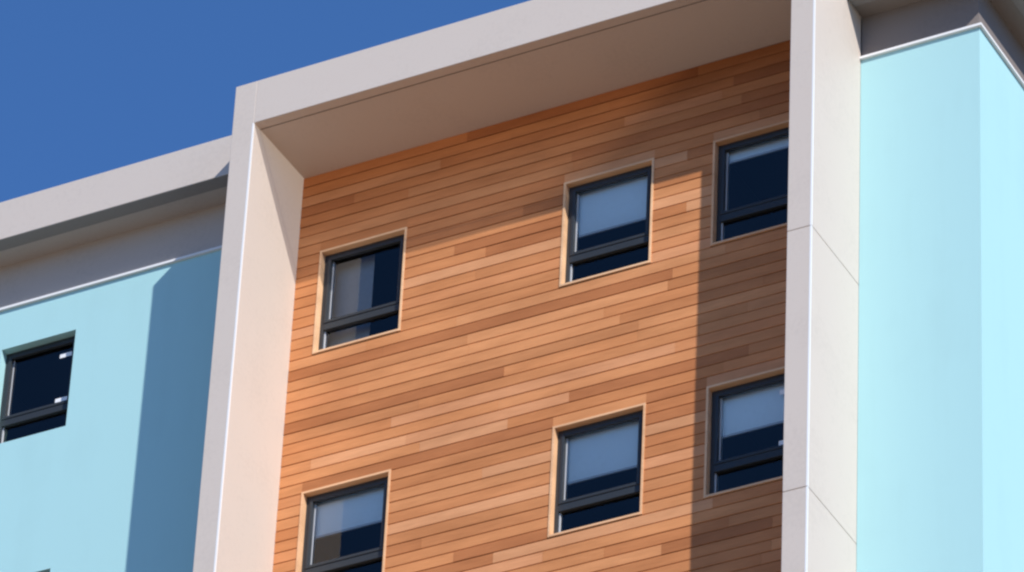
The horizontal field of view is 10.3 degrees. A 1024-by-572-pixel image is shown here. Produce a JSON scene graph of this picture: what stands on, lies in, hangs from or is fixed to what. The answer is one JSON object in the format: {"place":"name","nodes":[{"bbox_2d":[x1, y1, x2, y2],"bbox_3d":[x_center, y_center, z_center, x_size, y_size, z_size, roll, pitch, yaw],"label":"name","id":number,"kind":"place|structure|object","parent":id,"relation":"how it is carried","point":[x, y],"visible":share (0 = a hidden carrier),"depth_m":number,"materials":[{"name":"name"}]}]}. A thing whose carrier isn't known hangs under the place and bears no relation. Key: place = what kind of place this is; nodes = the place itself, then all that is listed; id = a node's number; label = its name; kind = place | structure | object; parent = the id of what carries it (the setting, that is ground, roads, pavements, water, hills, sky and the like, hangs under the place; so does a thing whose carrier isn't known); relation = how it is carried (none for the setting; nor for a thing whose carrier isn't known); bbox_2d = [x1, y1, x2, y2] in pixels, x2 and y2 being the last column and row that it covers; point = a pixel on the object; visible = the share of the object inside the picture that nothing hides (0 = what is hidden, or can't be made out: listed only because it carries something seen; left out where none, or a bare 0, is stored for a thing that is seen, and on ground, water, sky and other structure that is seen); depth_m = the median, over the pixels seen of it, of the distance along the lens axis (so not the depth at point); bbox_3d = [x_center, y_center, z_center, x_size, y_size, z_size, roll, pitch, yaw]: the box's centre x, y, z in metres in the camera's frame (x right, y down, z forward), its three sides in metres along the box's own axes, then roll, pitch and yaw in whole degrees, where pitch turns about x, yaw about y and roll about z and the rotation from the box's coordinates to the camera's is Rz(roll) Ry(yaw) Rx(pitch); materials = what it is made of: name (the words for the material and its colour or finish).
{"place":"outdoors","nodes":[
{"label":"outdoors","id":0,"kind":"place"},
{"bbox_2d":[0,0,529,202],"label":"sky","id":1,"kind":"structure","parent":0,"point":[88,88],"materials":[{"name":"blue"}]},
{"bbox_2d":[860,17,861,92],"bbox_3d":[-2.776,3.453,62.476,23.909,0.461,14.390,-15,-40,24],"label":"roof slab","id":2,"kind":"structure","parent":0,"point":[861,45],"depth_m":53.66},
{"label":"ground","id":3,"kind":"structure","parent":0,"visible":0},
{"bbox_2d":[0,27,1023,571],"bbox_3d":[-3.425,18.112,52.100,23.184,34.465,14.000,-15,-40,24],"label":"wall","id":4,"kind":"structure","parent":3,"relation":"on","point":[106,477],"depth_m":52.17,"materials":[{"name":"blue paint"}]},
{"bbox_2d":[0,329,75,571],"bbox_3d":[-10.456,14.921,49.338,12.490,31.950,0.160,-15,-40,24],"label":"window reveals","id":5,"kind":"structure","parent":4,"relation":"attached to","point":[32,344],"depth_m":56.34,"materials":[{"name":"blue paint"}]},
{"bbox_2d":[0,127,788,571],"bbox_3d":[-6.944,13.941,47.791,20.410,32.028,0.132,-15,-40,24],"label":"window frames","id":6,"kind":"structure","parent":5,"relation":"attached to","point":[574,257],"depth_m":53.17,"materials":[{"name":"black metal"}]},
{"bbox_2d":[330,254,374,346],"bbox_3d":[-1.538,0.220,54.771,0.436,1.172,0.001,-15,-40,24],"label":"curtains","id":7,"kind":"object","parent":6,"relation":"attached to","point":[353,288],"visible":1,"depth_m":54.88,"materials":[{"name":"grey fabric"}]},
{"bbox_2d":[55,351,783,444],"bbox_3d":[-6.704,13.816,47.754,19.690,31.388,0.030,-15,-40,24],"label":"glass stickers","id":8,"kind":"object","parent":6,"relation":"attached to","point":[70,354],"visible":0.7,"depth_m":55.87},
{"bbox_2d":[312,135,788,536],"bbox_3d":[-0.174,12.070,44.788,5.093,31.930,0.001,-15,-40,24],"label":"blinds","id":9,"kind":"object","parent":6,"relation":"attached to","point":[602,451],"visible":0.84,"depth_m":53.03,"materials":[{"name":"grey fabric"}]},
{"bbox_2d":[0,203,225,307],"bbox_3d":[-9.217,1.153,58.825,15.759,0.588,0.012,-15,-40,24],"label":"wall","id":10,"kind":"structure","parent":4,"relation":"attached to","point":[135,249],"depth_m":56.47,"materials":[{"name":"white paint"}]},
{"bbox_2d":[0,186,226,267],"bbox_3d":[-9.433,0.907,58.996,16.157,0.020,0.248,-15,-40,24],"label":"roof soffit","id":11,"kind":"structure","parent":10,"relation":"on","point":[118,225],"depth_m":56.52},
{"bbox_2d":[5,93,860,571],"bbox_3d":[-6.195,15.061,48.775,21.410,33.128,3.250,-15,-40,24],"label":"room interiors","id":12,"kind":"object","parent":4,"relation":"attached to","point":[41,379],"visible":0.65,"depth_m":54.52,"materials":[{"name":"black"}]},
{"bbox_2d":[0,22,1023,311],"bbox_3d":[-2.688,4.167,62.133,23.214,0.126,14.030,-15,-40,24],"label":"metal flashing","id":13,"kind":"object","parent":4,"relation":"on","point":[874,54],"depth_m":55.78,"materials":[{"name":"white metal"}]},
{"bbox_2d":[861,0,1023,80],"bbox_3d":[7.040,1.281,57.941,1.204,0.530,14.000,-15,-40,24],"label":"fascia","id":14,"kind":"structure","parent":4,"relation":"on","point":[905,24],"depth_m":53.06,"materials":[{"name":"white paint"}]},
{"bbox_2d":[854,0,1023,47],"bbox_3d":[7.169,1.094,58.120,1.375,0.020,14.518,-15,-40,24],"label":"roof soffit","id":15,"kind":"structure","parent":14,"relation":"on","point":[1010,14],"depth_m":53.25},
{"bbox_2d":[193,0,860,571],"bbox_3d":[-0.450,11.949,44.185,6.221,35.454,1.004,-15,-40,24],"label":"frame pier column","id":16,"kind":"structure","parent":3,"relation":"on","point":[249,510],"depth_m":52.31,"materials":[{"name":"white paint"}]},
{"bbox_2d":[0,135,231,239],"bbox_3d":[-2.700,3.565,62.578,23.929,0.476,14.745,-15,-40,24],"label":"roof fascia","id":17,"kind":"structure","parent":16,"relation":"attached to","point":[121,186],"depth_m":56.37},
{"bbox_2d":[0,0,1023,250],"bbox_3d":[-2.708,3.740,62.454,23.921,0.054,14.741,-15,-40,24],"label":"fascia drip","id":18,"kind":"object","parent":17,"relation":"attached to","point":[114,212],"visible":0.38,"depth_m":56.27},
{"bbox_2d":[213,0,815,571],"bbox_3d":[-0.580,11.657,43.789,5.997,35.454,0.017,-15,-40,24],"label":"edge trim","id":19,"kind":"structure","parent":16,"relation":"attached to","point":[809,318],"depth_m":51.91,"materials":[{"name":"white metal"}]},
{"bbox_2d":[254,0,790,178],"bbox_3d":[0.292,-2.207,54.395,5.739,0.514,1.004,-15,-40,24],"label":"frame head beam","id":20,"kind":"structure","parent":16,"relation":"on","point":[675,40],"depth_m":54.35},
{"bbox_2d":[260,0,704,129],"bbox_3d":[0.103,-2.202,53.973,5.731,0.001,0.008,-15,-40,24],"label":"soffit joint trim","id":21,"kind":"structure","parent":20,"relation":"attached to","point":[483,64],"depth_m":54.14,"materials":[{"name":"grey metal"}]},
{"bbox_2d":[273,40,790,571],"bbox_3d":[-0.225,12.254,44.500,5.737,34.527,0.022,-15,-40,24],"label":"wood siding","id":22,"kind":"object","parent":16,"relation":"attached to","point":[475,378],"depth_m":53.15,"materials":[{"name":"brown wood"}]},
{"bbox_2d":[295,120,788,571],"bbox_3d":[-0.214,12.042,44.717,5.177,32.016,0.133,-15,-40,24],"label":"timber window linings","id":23,"kind":"object","parent":22,"relation":"attached to","point":[563,284],"visible":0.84,"depth_m":53.10,"materials":[{"name":"beige wood"}]},
{"bbox_2d":[313,227,785,355],"bbox_3d":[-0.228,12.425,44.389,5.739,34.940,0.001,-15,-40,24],"label":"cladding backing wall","id":24,"kind":"structure","parent":3,"relation":"on","point":[590,280],"depth_m":53.08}
]}

